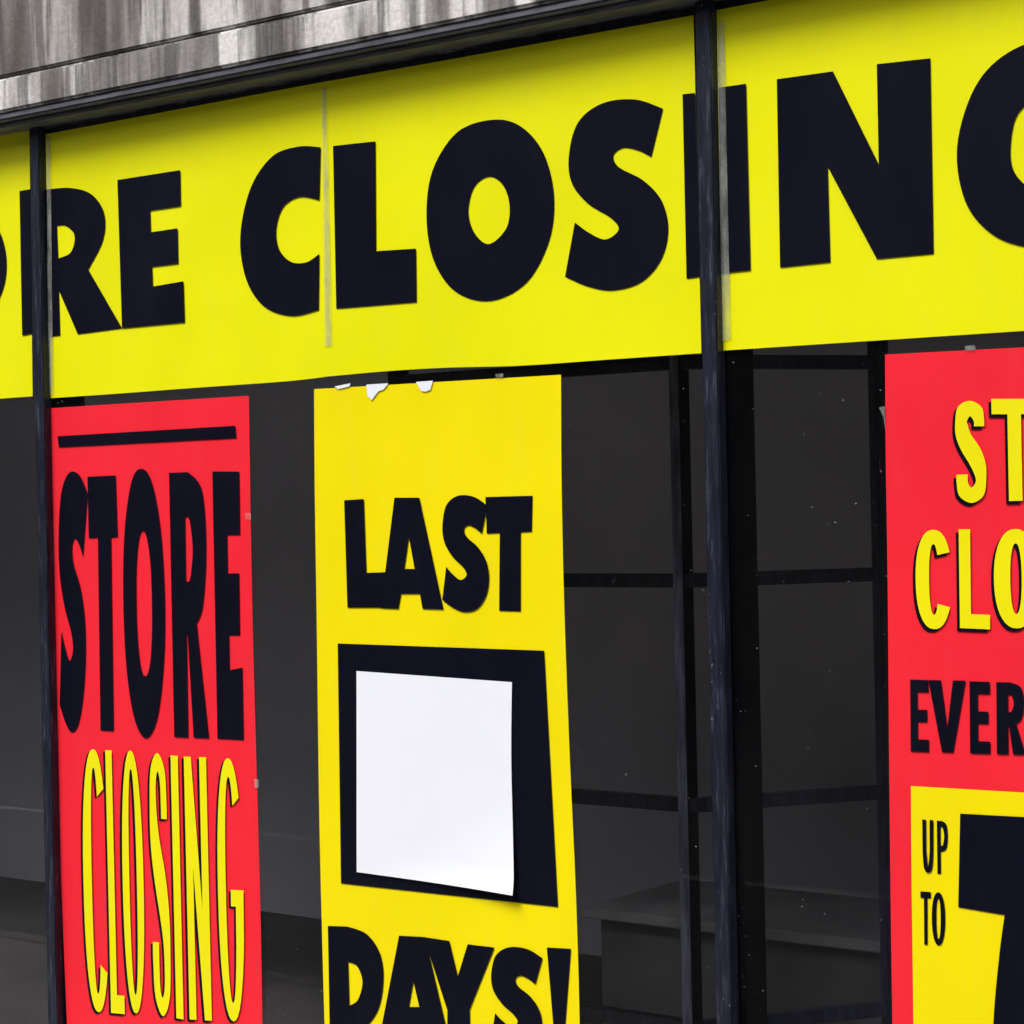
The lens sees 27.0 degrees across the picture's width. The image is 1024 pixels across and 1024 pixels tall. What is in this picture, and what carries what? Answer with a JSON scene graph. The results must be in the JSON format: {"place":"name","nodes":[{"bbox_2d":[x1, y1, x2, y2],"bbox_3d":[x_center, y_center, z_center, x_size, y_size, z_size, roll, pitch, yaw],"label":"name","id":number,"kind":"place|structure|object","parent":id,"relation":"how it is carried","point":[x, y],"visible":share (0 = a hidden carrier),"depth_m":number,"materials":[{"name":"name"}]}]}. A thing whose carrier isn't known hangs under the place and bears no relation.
{"place":"outdoors","nodes":[
{"label":"outdoors","id":0,"kind":"place"},
{"bbox_2d":[29,128,65,1023],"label":"mullion cap","id":1,"kind":"object","parent":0,"point":[54,916],"visible":1,"depth_m":7.23,"materials":[{"name":"black metal"}]},
{"bbox_2d":[0,876,602,1023],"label":"interior floor","id":2,"kind":"structure","parent":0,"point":[292,968],"depth_m":10.00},
{"bbox_2d":[388,340,891,1023],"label":"interior window screen","id":3,"kind":"object","parent":2,"relation":"on","point":[686,802],"visible":0.61,"depth_m":6.73,"materials":[{"name":"paint"}]},
{"bbox_2d":[583,880,881,1023],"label":"shop counter","id":4,"kind":"object","parent":2,"relation":"on","point":[822,949],"visible":0.42,"depth_m":7.67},
{"bbox_2d":[0,0,702,135],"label":"soffit trim","id":5,"kind":"structure","parent":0,"point":[553,23],"depth_m":6.30,"materials":[{"name":"paint"}]},
{"bbox_2d":[0,0,726,128],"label":"concrete ledge","id":6,"kind":"object","parent":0,"point":[327,29],"visible":0.5,"depth_m":6.49,"materials":[{"name":"grey concrete"}]},
{"bbox_2d":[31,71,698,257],"bbox_3d":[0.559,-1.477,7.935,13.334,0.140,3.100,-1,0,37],"label":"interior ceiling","id":7,"kind":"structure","parent":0,"point":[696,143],"depth_m":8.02,"materials":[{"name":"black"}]},
{"bbox_2d":[0,200,1023,955],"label":"interior back wall","id":8,"kind":"structure","parent":0,"point":[816,640],"depth_m":9.93,"materials":[{"name":"grey paint"}]},
{"bbox_2d":[695,0,738,1023],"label":"mullion cap","id":9,"kind":"object","parent":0,"point":[720,680],"visible":1,"depth_m":5.61,"materials":[{"name":"black metal"}]},
{"bbox_3d":[-0.474,2.052,6.479,13.334,0.078,0.160,-1,0,37],"label":"window sill","id":10,"kind":"object","parent":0,"visible":0},
{"bbox_2d":[46,130,84,1023],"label":"mullion fin","id":11,"kind":"object","parent":10,"relation":"on","point":[76,401],"visible":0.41,"depth_m":7.29,"materials":[{"name":"black metal"}]},
{"bbox_2d":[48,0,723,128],"bbox_3d":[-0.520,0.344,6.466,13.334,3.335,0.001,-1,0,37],"label":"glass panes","id":12,"kind":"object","parent":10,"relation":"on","point":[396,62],"visible":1,"depth_m":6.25,"materials":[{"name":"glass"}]},
{"bbox_2d":[51,396,261,1023],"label":"store closing poster","id":13,"kind":"object","parent":12,"relation":"attached to","point":[159,855],"visible":1,"depth_m":6.94,"materials":[{"name":"red paper"}]},
{"bbox_2d":[0,0,631,123],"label":"soffit trim bead","id":14,"kind":"object","parent":12,"relation":"attached to","point":[544,11],"visible":0.67,"depth_m":6.32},
{"bbox_2d":[0,0,366,78],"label":"concrete fascia","id":15,"kind":"structure","parent":14,"relation":"on","point":[37,35],"depth_m":6.87,"materials":[{"name":"grey concrete"}]},
{"bbox_2d":[0,0,368,79],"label":"shadow groove","id":16,"kind":"object","parent":15,"relation":"on","point":[190,38],"visible":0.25,"depth_m":6.67},
{"bbox_2d":[29,0,767,144],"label":"window head rail","id":17,"kind":"object","parent":15,"relation":"attached to","point":[669,15],"depth_m":6.17,"materials":[{"name":"paint"}]},
{"bbox_2d":[0,0,1023,398],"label":"store closing banner","id":18,"kind":"object","parent":14,"relation":"hanging from","point":[534,204],"visible":1,"depth_m":5.97,"materials":[{"name":"yellow plastic"}]},
{"bbox_2d":[314,373,579,1023],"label":"last days poster","id":19,"kind":"object","parent":12,"relation":"attached to","point":[447,872],"visible":1,"depth_m":6.21,"materials":[{"name":"yellow paper"}]},
{"bbox_2d":[885,346,1023,1023],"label":"store closing poster","id":20,"kind":"object","parent":12,"relation":"attached to","point":[954,425],"visible":1,"depth_m":5.23,"materials":[{"name":"red paper"}]},
{"bbox_2d":[717,3,766,1023],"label":"mullion fin","id":21,"kind":"object","parent":10,"relation":"on","point":[745,672],"visible":0.57,"depth_m":5.68,"materials":[{"name":"black metal"}]}
]}

